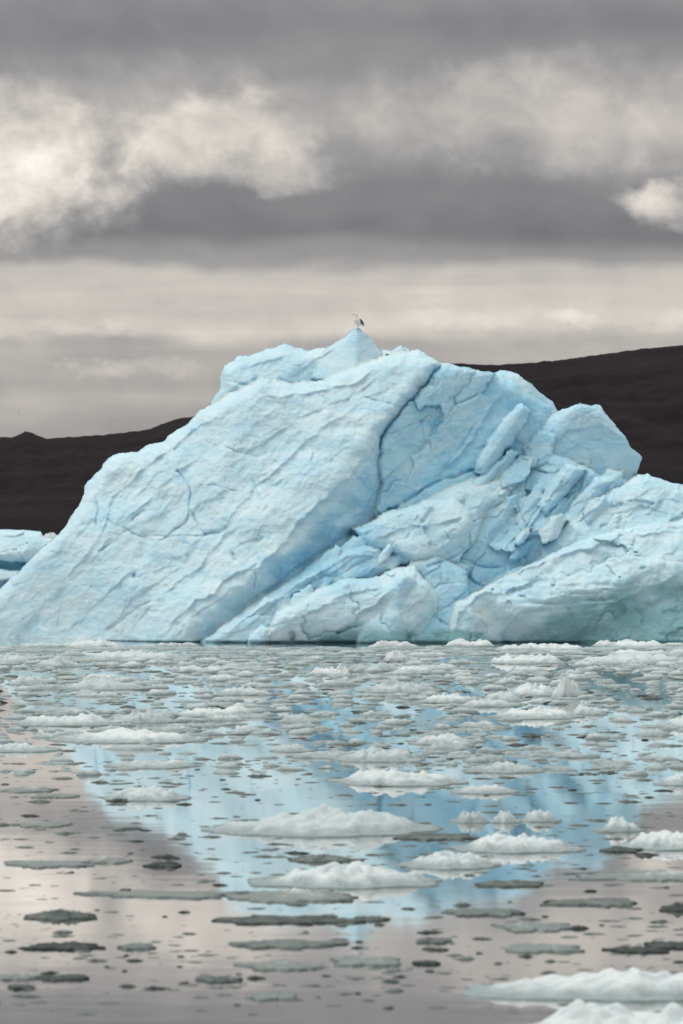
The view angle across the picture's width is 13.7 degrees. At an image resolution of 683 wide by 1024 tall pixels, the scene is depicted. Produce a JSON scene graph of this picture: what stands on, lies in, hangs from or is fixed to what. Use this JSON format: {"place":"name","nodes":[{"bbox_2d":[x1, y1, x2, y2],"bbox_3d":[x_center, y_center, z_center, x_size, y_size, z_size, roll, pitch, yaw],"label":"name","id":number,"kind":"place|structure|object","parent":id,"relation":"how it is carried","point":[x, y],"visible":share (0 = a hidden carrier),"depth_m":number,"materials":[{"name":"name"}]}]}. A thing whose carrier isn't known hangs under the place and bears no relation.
{"place":"outdoors","nodes":[
{"label":"outdoors","id":0,"kind":"place"},
{"bbox_2d":[0,533,682,1023],"bbox_3d":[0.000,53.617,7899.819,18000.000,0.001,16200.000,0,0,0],"label":"water","id":1,"kind":"structure","parent":0,"point":[398,935],"depth_m":31.24,"materials":[{"name":"grey liquid"}]},
{"bbox_2d":[0,653,28,662],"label":"ice floe","id":2,"kind":"object","parent":1,"relation":"on","point":[16,658],"visible":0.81,"depth_m":78.30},
{"bbox_2d":[0,973,37,980],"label":"slush slab","id":3,"kind":"object","parent":1,"relation":"on","point":[22,977],"depth_m":23.11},
{"bbox_2d":[8,984,34,989],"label":"dark ice chunk","id":4,"kind":"object","parent":1,"relation":"on","point":[17,986],"visible":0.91,"depth_m":22.65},
{"bbox_2d":[0,529,52,574],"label":"iceberg","id":5,"kind":"object","parent":1,"relation":"on","point":[19,549],"visible":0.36,"depth_m":233.72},
{"bbox_2d":[5,675,49,684],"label":"ice floe","id":6,"kind":"object","parent":1,"relation":"on","point":[25,680],"visible":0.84,"depth_m":67.11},
{"bbox_2d":[0,786,57,792],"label":"slush slab","id":7,"kind":"object","parent":1,"relation":"on","point":[26,789],"depth_m":39.73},
{"bbox_2d":[0,742,61,752],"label":"ice floe","id":8,"kind":"object","parent":1,"relation":"on","point":[18,747],"visible":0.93,"depth_m":46.95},
{"bbox_2d":[6,643,59,646],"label":"ice floe","id":9,"kind":"object","parent":1,"relation":"on","point":[39,645],"visible":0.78,"depth_m":88.79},
{"bbox_2d":[14,821,72,826],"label":"slush slab","id":10,"kind":"object","parent":1,"relation":"on","point":[44,824],"depth_m":35.09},
{"bbox_2d":[30,732,62,737],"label":"ice floe","id":11,"kind":"object","parent":1,"relation":"on","point":[46,735],"visible":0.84,"depth_m":50.01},
{"bbox_2d":[4,860,94,868],"bbox_3d":[-3.195,3.880,31.011,1.024,0.153,0.666,0,0,0],"label":"slush slab","id":12,"kind":"object","parent":1,"relation":"on","point":[38,864],"depth_m":30.98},
{"bbox_2d":[31,707,69,711],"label":"ice floe","id":13,"kind":"object","parent":1,"relation":"on","point":[50,709],"visible":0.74,"depth_m":57.08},
{"bbox_2d":[34,683,67,688],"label":"ice floe","id":14,"kind":"object","parent":1,"relation":"on","point":[46,686],"visible":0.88,"depth_m":65.31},
{"bbox_2d":[31,794,79,797],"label":"slush slab","id":15,"kind":"object","parent":1,"relation":"on","point":[55,796],"depth_m":38.83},
{"bbox_2d":[33,654,85,666],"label":"ice floe","id":16,"kind":"object","parent":1,"relation":"on","point":[61,661],"visible":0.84,"depth_m":76.00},
{"bbox_2d":[23,909,97,921],"bbox_3d":[-2.646,3.836,26.802,0.699,0.188,0.504,0,0,31],"label":"dark ice chunk","id":17,"kind":"object","parent":1,"relation":"on","point":[55,915],"visible":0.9,"depth_m":26.72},
{"bbox_2d":[11,713,111,725],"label":"ice floe","id":18,"kind":"object","parent":1,"relation":"on","point":[81,719],"visible":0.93,"depth_m":53.30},
{"bbox_2d":[35,974,88,980],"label":"dark ice chunk","id":19,"kind":"object","parent":1,"relation":"on","point":[47,977],"visible":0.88,"depth_m":23.11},
{"bbox_2d":[23,941,105,950],"bbox_3d":[-2.414,3.845,24.925,0.717,0.145,0.491,0,0,0],"label":"dark ice chunk","id":20,"kind":"object","parent":1,"relation":"on","point":[71,945],"visible":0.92,"depth_m":24.82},
{"bbox_2d":[71,657,114,660],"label":"ice floe","id":21,"kind":"object","parent":1,"relation":"on","point":[90,659],"visible":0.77,"depth_m":79.51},
{"bbox_2d":[67,637,121,647],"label":"ice floe","id":22,"kind":"object","parent":1,"relation":"on","point":[101,642],"visible":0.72,"depth_m":88.23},
{"bbox_2d":[71,692,126,696],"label":"ice floe","id":23,"kind":"object","parent":1,"relation":"on","point":[104,694],"visible":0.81,"depth_m":62.28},
{"bbox_2d":[57,675,151,689],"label":"ice floe","id":24,"kind":"object","parent":1,"relation":"on","point":[103,682],"visible":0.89,"depth_m":65.28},
{"bbox_2d":[88,855,132,863],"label":"slush slab","id":25,"kind":"object","parent":1,"relation":"on","point":[108,859],"depth_m":31.25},
{"bbox_2d":[45,727,212,743],"bbox_3d":[-3.702,3.917,49.519,2.900,0.313,1.838,0,0,0],"label":"ice floe","id":26,"kind":"object","parent":1,"relation":"on","point":[121,735],"visible":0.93,"depth_m":49.12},
{"bbox_2d":[104,745,158,749],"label":"ice floe","id":27,"kind":"object","parent":1,"relation":"on","point":[134,747],"visible":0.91,"depth_m":47.29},
{"bbox_2d":[83,649,181,659],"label":"ice floe","id":28,"kind":"object","parent":1,"relation":"on","point":[119,654],"visible":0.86,"depth_m":80.37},
{"bbox_2d":[117,942,155,949],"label":"dark ice chunk","id":29,"kind":"object","parent":1,"relation":"on","point":[137,946],"visible":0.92,"depth_m":24.81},
{"bbox_2d":[108,708,181,722],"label":"ice floe","id":30,"kind":"object","parent":1,"relation":"on","point":[152,716],"visible":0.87,"depth_m":53.97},
{"bbox_2d":[101,784,190,801],"bbox_3d":[-2.664,3.866,38.724,1.225,0.278,0.984,0,0,0],"label":"ice floe","id":31,"kind":"object","parent":1,"relation":"on","point":[154,793],"visible":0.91,"depth_m":38.50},
{"bbox_2d":[103,760,198,768],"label":"ice floe","id":32,"kind":"object","parent":1,"relation":"on","point":[167,764],"visible":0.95,"depth_m":43.85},
{"bbox_2d":[73,890,247,898],"bbox_3d":[-1.788,3.869,28.426,1.808,0.141,0.561,0,0,0],"label":"slush slab","id":33,"kind":"object","parent":1,"relation":"on","point":[176,894],"depth_m":28.42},
{"bbox_2d":[142,861,181,867],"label":"dark ice chunk","id":34,"kind":"object","parent":1,"relation":"on","point":[170,864],"visible":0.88,"depth_m":30.85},
{"bbox_2d":[153,725,202,730],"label":"ice floe","id":35,"kind":"object","parent":1,"relation":"on","point":[169,728],"visible":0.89,"depth_m":51.80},
{"bbox_2d":[161,642,203,646],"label":"ice floe","id":36,"kind":"object","parent":1,"relation":"on","point":[187,644],"visible":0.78,"depth_m":88.79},
{"bbox_2d":[175,665,225,671],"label":"ice floe","id":37,"kind":"object","parent":1,"relation":"on","point":[195,668],"visible":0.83,"depth_m":73.04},
{"bbox_2d":[176,703,252,716],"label":"ice floe","id":38,"kind":"object","parent":1,"relation":"on","point":[238,708],"visible":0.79,"depth_m":55.83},
{"bbox_2d":[195,975,242,982],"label":"dark ice chunk","id":39,"kind":"object","parent":1,"relation":"on","point":[219,979],"visible":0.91,"depth_m":23.03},
{"bbox_2d":[205,714,245,720],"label":"ice floe","id":40,"kind":"object","parent":1,"relation":"on","point":[226,717],"visible":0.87,"depth_m":54.45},
{"bbox_2d":[212,685,273,694],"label":"ice floe","id":41,"kind":"object","parent":1,"relation":"on","point":[248,690],"visible":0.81,"depth_m":62.91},
{"bbox_2d":[228,714,272,717],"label":"ice floe","id":42,"kind":"object","parent":1,"relation":"on","point":[249,715],"visible":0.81,"depth_m":55.30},
{"bbox_2d":[245,993,297,1001],"bbox_3d":[-0.546,3.831,22.174,0.411,0.139,0.288,0,0,0],"label":"slush slab","id":43,"kind":"object","parent":1,"relation":"on","point":[259,997],"depth_m":22.14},
{"bbox_2d":[233,960,323,970],"bbox_3d":[-0.527,3.836,23.785,0.757,0.149,0.477,0,0,0],"label":"slush slab","id":44,"kind":"object","parent":1,"relation":"on","point":[281,965],"depth_m":23.71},
{"bbox_2d":[211,914,365,924],"bbox_3d":[-0.470,3.856,26.595,1.486,0.146,0.588,0,0,0],"label":"dark ice chunk","id":45,"kind":"object","parent":1,"relation":"on","point":[284,919],"visible":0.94,"depth_m":26.50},
{"bbox_2d":[228,939,348,948],"bbox_3d":[-0.466,3.846,25.025,1.068,0.144,0.499,0,0,0],"label":"dark ice chunk","id":46,"kind":"object","parent":1,"relation":"on","point":[287,943],"visible":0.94,"depth_m":24.98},
{"bbox_2d":[225,888,358,902],"bbox_3d":[-0.494,3.840,28.310,1.327,0.199,0.940,0,0,0],"label":"slush slab","id":47,"kind":"object","parent":1,"relation":"on","point":[293,895],"depth_m":28.14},
{"bbox_2d":[269,743,315,751],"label":"ice floe","id":48,"kind":"object","parent":1,"relation":"on","point":[297,747],"visible":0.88,"depth_m":46.87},
{"bbox_2d":[275,713,320,722],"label":"ice floe","id":49,"kind":"object","parent":1,"relation":"on","point":[300,718],"visible":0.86,"depth_m":53.94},
{"bbox_2d":[287,752,343,758],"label":"ice floe","id":50,"kind":"object","parent":1,"relation":"on","point":[313,755],"visible":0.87,"depth_m":45.54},
{"bbox_2d":[306,666,334,674],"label":"ice floe","id":51,"kind":"object","parent":1,"relation":"on","point":[320,671],"visible":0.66,"depth_m":71.58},
{"bbox_2d":[201,804,442,837],"bbox_3d":[-0.234,3.777,34.693,2.950,0.404,1.876,0,0,0],"label":"ice floe","id":52,"kind":"object","parent":1,"relation":"on","point":[323,821],"visible":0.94,"depth_m":34.30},
{"bbox_2d":[287,853,363,862],"bbox_3d":[-0.175,3.870,31.481,0.853,0.178,0.532,0,0,0],"label":"dark ice chunk","id":53,"kind":"object","parent":1,"relation":"on","point":[324,857],"visible":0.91,"depth_m":31.37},
{"bbox_2d":[312,678,359,685],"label":"ice floe","id":54,"kind":"object","parent":1,"relation":"on","point":[337,682],"visible":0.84,"depth_m":66.63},
{"bbox_2d":[316,749,356,754],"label":"ice floe","id":55,"kind":"object","parent":1,"relation":"on","point":[340,752],"visible":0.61,"depth_m":46.01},
{"bbox_2d":[326,663,355,676],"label":"ice floe","id":56,"kind":"object","parent":1,"relation":"on","point":[341,670],"visible":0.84,"depth_m":70.78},
{"bbox_2d":[0,328,682,643],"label":"iceberg","id":57,"kind":"object","parent":1,"relation":"on","point":[284,493],"visible":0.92,"depth_m":94.77,"materials":[{"name":"ice"}]},
{"bbox_2d":[0,646,682,775],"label":"brash ice","id":58,"kind":"structure","parent":1,"relation":"on","point":[465,677],"depth_m":62.97,"materials":[{"name":"ice"}]},
{"bbox_2d":[0,583,682,1015],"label":"dark brash ice","id":59,"kind":"structure","parent":1,"relation":"on","point":[454,957],"depth_m":35.18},
{"bbox_2d":[247,860,442,888],"bbox_3d":[0.034,3.784,29.507,2.036,0.324,1.208,0,0,0],"label":"ice floe","id":60,"kind":"object","parent":1,"relation":"on","point":[358,874],"visible":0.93,"depth_m":29.19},
{"bbox_2d":[329,955,400,966],"bbox_3d":[0.200,3.834,24.034,0.606,0.157,0.515,0,0,0],"label":"slush slab","id":61,"kind":"object","parent":1,"relation":"on","point":[355,960],"depth_m":23.95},
{"bbox_2d":[353,916,389,921],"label":"dark ice chunk","id":62,"kind":"object","parent":1,"relation":"on","point":[373,919],"visible":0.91,"depth_m":26.60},
{"bbox_2d":[348,662,396,671],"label":"ice floe","id":63,"kind":"object","parent":1,"relation":"on","point":[384,666],"visible":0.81,"depth_m":73.42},
{"bbox_2d":[357,710,390,715],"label":"ice floe","id":64,"kind":"object","parent":1,"relation":"on","point":[377,713],"visible":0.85,"depth_m":56.02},
{"bbox_2d":[329,746,424,762],"bbox_3d":[0.569,3.885,45.259,1.533,0.323,1.210,0,0,0],"label":"ice floe","id":65,"kind":"object","parent":1,"relation":"on","point":[373,754],"visible":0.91,"depth_m":44.95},
{"bbox_2d":[368,640,419,647],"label":"ice floe","id":66,"kind":"object","parent":1,"relation":"on","point":[395,643],"visible":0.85,"depth_m":87.71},
{"bbox_2d":[381,649,407,660],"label":"ice floe","id":67,"kind":"object","parent":1,"relation":"on","point":[394,655],"visible":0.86,"depth_m":79.40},
{"bbox_2d":[325,768,468,786],"bbox_3d":[0.799,3.860,41.151,2.076,0.320,1.358,0,0,0],"label":"ice floe","id":68,"kind":"object","parent":1,"relation":"on","point":[392,777],"visible":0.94,"depth_m":40.86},
{"bbox_2d":[379,670,415,674],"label":"ice floe","id":69,"kind":"object","parent":1,"relation":"on","point":[399,672],"visible":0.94,"depth_m":71.81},
{"bbox_2d":[363,678,439,692],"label":"ice floe","id":70,"kind":"object","parent":1,"relation":"on","point":[394,685],"visible":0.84,"depth_m":63.96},
{"bbox_2d":[390,666,432,672],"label":"ice floe","id":71,"kind":"object","parent":1,"relation":"on","point":[411,669],"visible":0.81,"depth_m":72.80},
{"bbox_2d":[412,960,440,965],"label":"dark ice chunk","id":72,"kind":"object","parent":1,"relation":"on","point":[428,962],"visible":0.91,"depth_m":23.90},
{"bbox_2d":[406,652,452,655],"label":"ice floe","id":73,"kind":"object","parent":1,"relation":"on","point":[428,653],"visible":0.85,"depth_m":82.47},
{"bbox_2d":[416,937,452,943],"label":"dark ice chunk","id":74,"kind":"object","parent":1,"relation":"on","point":[436,940],"visible":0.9,"depth_m":25.18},
{"bbox_2d":[393,832,480,840],"bbox_3d":[1.172,3.892,33.824,1.129,0.164,0.810,0,0,0],"label":"dark ice chunk","id":75,"kind":"object","parent":1,"relation":"on","point":[426,836],"visible":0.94,"depth_m":33.65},
{"bbox_2d":[408,733,476,744],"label":"ice floe","id":76,"kind":"object","parent":1,"relation":"on","point":[448,738],"visible":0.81,"depth_m":48.45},
{"bbox_2d":[414,693,471,702],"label":"ice floe","id":77,"kind":"object","parent":1,"relation":"on","point":[452,698],"visible":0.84,"depth_m":60.19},
{"bbox_2d":[421,743,472,749],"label":"ice floe","id":78,"kind":"object","parent":1,"relation":"on","point":[440,746],"visible":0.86,"depth_m":47.40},
{"bbox_2d":[396,850,500,869],"bbox_3d":[1.161,3.821,30.960,1.014,0.269,0.872,0,0,30],"label":"ice floe","id":79,"kind":"object","parent":1,"relation":"on","point":[446,860],"visible":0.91,"depth_m":30.79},
{"bbox_2d":[441,638,495,646],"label":"ice floe","id":80,"kind":"object","parent":1,"relation":"on","point":[460,642],"visible":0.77,"depth_m":88.91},
{"bbox_2d":[449,811,488,822],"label":"ice floe","id":81,"kind":"object","parent":1,"relation":"on","point":[467,817],"visible":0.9,"depth_m":35.49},
{"bbox_2d":[454,720,497,726],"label":"ice floe","id":82,"kind":"object","parent":1,"relation":"on","point":[482,723],"visible":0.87,"depth_m":52.82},
{"bbox_2d":[441,907,525,916],"bbox_3d":[1.348,3.862,27.098,0.802,0.140,0.556,0,0,0],"label":"dark ice chunk","id":83,"kind":"object","parent":1,"relation":"on","point":[474,911],"visible":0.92,"depth_m":27.05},
{"bbox_2d":[450,784,519,793],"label":"ice floe","id":84,"kind":"object","parent":1,"relation":"on","point":[490,789],"visible":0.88,"depth_m":39.45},
{"bbox_2d":[457,699,521,706],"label":"ice floe","id":85,"kind":"object","parent":1,"relation":"on","point":[488,703],"visible":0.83,"depth_m":58.75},
{"bbox_2d":[462,761,544,773],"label":"ice floe","id":86,"kind":"object","parent":1,"relation":"on","point":[506,767],"visible":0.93,"depth_m":42.90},
{"bbox_2d":[488,810,520,822],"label":"ice floe","id":87,"kind":"object","parent":1,"relation":"on","point":[504,817],"visible":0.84,"depth_m":35.49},
{"bbox_2d":[484,691,529,700],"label":"ice floe","id":88,"kind":"object","parent":1,"relation":"on","point":[505,696],"visible":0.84,"depth_m":60.85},
{"bbox_2d":[474,880,543,886],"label":"dark ice chunk","id":89,"kind":"object","parent":1,"relation":"on","point":[514,883],"visible":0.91,"depth_m":29.19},
{"bbox_2d":[491,644,534,650],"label":"ice floe","id":90,"kind":"object","parent":1,"relation":"on","point":[516,647],"visible":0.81,"depth_m":85.89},
{"bbox_2d":[449,832,585,853],"bbox_3d":[2.010,3.818,32.588,1.554,0.295,1.073,0,0,0],"label":"ice floe","id":91,"kind":"object","parent":1,"relation":"on","point":[498,843],"visible":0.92,"depth_m":32.31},
{"bbox_2d":[483,653,566,663],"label":"ice floe","id":92,"kind":"object","parent":1,"relation":"on","point":[540,658],"visible":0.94,"depth_m":77.85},
{"bbox_2d":[505,666,544,671],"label":"ice floe","id":93,"kind":"object","parent":1,"relation":"on","point":[530,669],"visible":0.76,"depth_m":73.19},
{"bbox_2d":[491,921,572,932],"bbox_3d":[1.801,3.848,26.137,0.694,0.155,0.602,0,0,-20],"label":"slush slab","id":94,"kind":"object","parent":1,"relation":"on","point":[517,927],"depth_m":26.04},
{"bbox_2d":[512,682,553,695],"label":"ice floe","id":95,"kind":"object","parent":1,"relation":"on","point":[528,688],"visible":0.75,"depth_m":62.77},
{"bbox_2d":[487,706,584,719],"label":"ice floe","id":96,"kind":"object","parent":1,"relation":"on","point":[538,712],"visible":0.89,"depth_m":55.24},
{"bbox_2d":[517,809,561,821],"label":"ice floe","id":97,"kind":"object","parent":1,"relation":"on","point":[539,815],"visible":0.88,"depth_m":35.61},
{"bbox_2d":[505,943,584,952],"bbox_3d":[1.764,3.841,24.789,0.688,0.151,0.527,0,0,0],"label":"slush slab","id":98,"kind":"object","parent":1,"relation":"on","point":[529,948],"depth_m":24.67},
{"bbox_2d":[521,643,589,650],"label":"ice floe","id":99,"kind":"object","parent":1,"relation":"on","point":[545,646],"visible":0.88,"depth_m":86.20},
{"bbox_2d":[548,672,580,697],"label":"ice floe","id":100,"kind":"object","parent":1,"relation":"on","point":[565,687],"visible":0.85,"depth_m":61.90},
{"bbox_2d":[546,650,588,653],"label":"ice floe","id":101,"kind":"object","parent":1,"relation":"on","point":[562,652],"visible":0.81,"depth_m":84.14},
{"bbox_2d":[462,967,682,1001],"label":"ice floe","id":102,"kind":"object","parent":1,"relation":"on","point":[633,984],"visible":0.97,"depth_m":22.25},
{"bbox_2d":[540,897,636,906],"bbox_3d":[2.409,3.864,27.841,0.962,0.145,0.631,0,0,0],"label":"dark ice chunk","id":103,"kind":"object","parent":1,"relation":"on","point":[617,902],"visible":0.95,"depth_m":27.74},
{"bbox_2d":[570,703,607,714],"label":"ice floe","id":104,"kind":"object","parent":1,"relation":"on","point":[581,709],"visible":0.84,"depth_m":56.23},
{"bbox_2d":[536,999,682,1023],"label":"ice floe","id":105,"kind":"object","parent":1,"relation":"on","point":[578,1011],"visible":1,"depth_m":20.39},
{"bbox_2d":[591,639,634,646],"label":"ice floe","id":106,"kind":"object","parent":1,"relation":"on","point":[601,643],"visible":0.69,"depth_m":89.06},
{"bbox_2d":[596,760,636,764],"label":"ice floe","id":107,"kind":"object","parent":1,"relation":"on","point":[619,762],"visible":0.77,"depth_m":44.32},
{"bbox_2d":[593,816,645,831],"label":"ice floe","id":108,"kind":"object","parent":1,"relation":"on","point":[617,824],"visible":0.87,"depth_m":34.44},
{"bbox_2d":[599,846,642,852],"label":"dark ice chunk","id":109,"kind":"object","parent":1,"relation":"on","point":[616,849],"visible":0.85,"depth_m":32.30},
{"bbox_2d":[569,869,682,881],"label":"slush slab","id":110,"kind":"object","parent":1,"relation":"on","point":[648,875],"depth_m":29.75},
{"bbox_2d":[580,652,680,663],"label":"ice floe","id":111,"kind":"object","parent":1,"relation":"on","point":[622,658],"visible":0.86,"depth_m":78.04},
{"bbox_2d":[603,649,665,654],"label":"ice floe","id":112,"kind":"object","parent":1,"relation":"on","point":[628,651],"visible":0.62,"depth_m":82.88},
{"bbox_2d":[601,946,669,953],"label":"dark ice chunk","id":113,"kind":"object","parent":1,"relation":"on","point":[634,949],"visible":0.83,"depth_m":24.61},
{"bbox_2d":[607,639,669,647],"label":"ice floe","id":114,"kind":"object","parent":1,"relation":"on","point":[629,644],"visible":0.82,"depth_m":88.41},
{"bbox_2d":[615,830,682,850],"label":"ice floe","id":115,"kind":"object","parent":1,"relation":"on","point":[664,840],"visible":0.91,"depth_m":32.64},
{"bbox_2d":[632,729,671,735],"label":"ice floe","id":116,"kind":"object","parent":1,"relation":"on","point":[655,732],"visible":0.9,"depth_m":50.46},
{"bbox_2d":[644,940,682,949],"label":"dark ice chunk","id":117,"kind":"object","parent":1,"relation":"on","point":[669,945],"visible":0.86,"depth_m":24.89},
{"bbox_2d":[653,772,682,785],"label":"ice floe","id":118,"kind":"object","parent":1,"relation":"on","point":[676,779],"visible":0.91,"depth_m":40.74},
{"bbox_2d":[659,902,682,911],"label":"dark ice chunk","id":119,"kind":"object","parent":1,"relation":"on","point":[676,907],"visible":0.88,"depth_m":27.28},
{"bbox_2d":[666,716,682,727],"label":"ice floe","id":120,"kind":"object","parent":1,"relation":"on","point":[677,721],"visible":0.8,"depth_m":52.74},
{"bbox_2d":[0,345,682,532],"bbox_3d":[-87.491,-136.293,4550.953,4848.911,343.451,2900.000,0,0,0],"label":"hill","id":121,"kind":"structure","parent":0,"point":[636,395],"depth_m":4034.03,"materials":[{"name":"stone"}]},
{"bbox_2d":[0,0,682,438],"label":"sky","id":122,"kind":"structure","parent":0,"point":[188,188],"materials":[{"name":"grey"}]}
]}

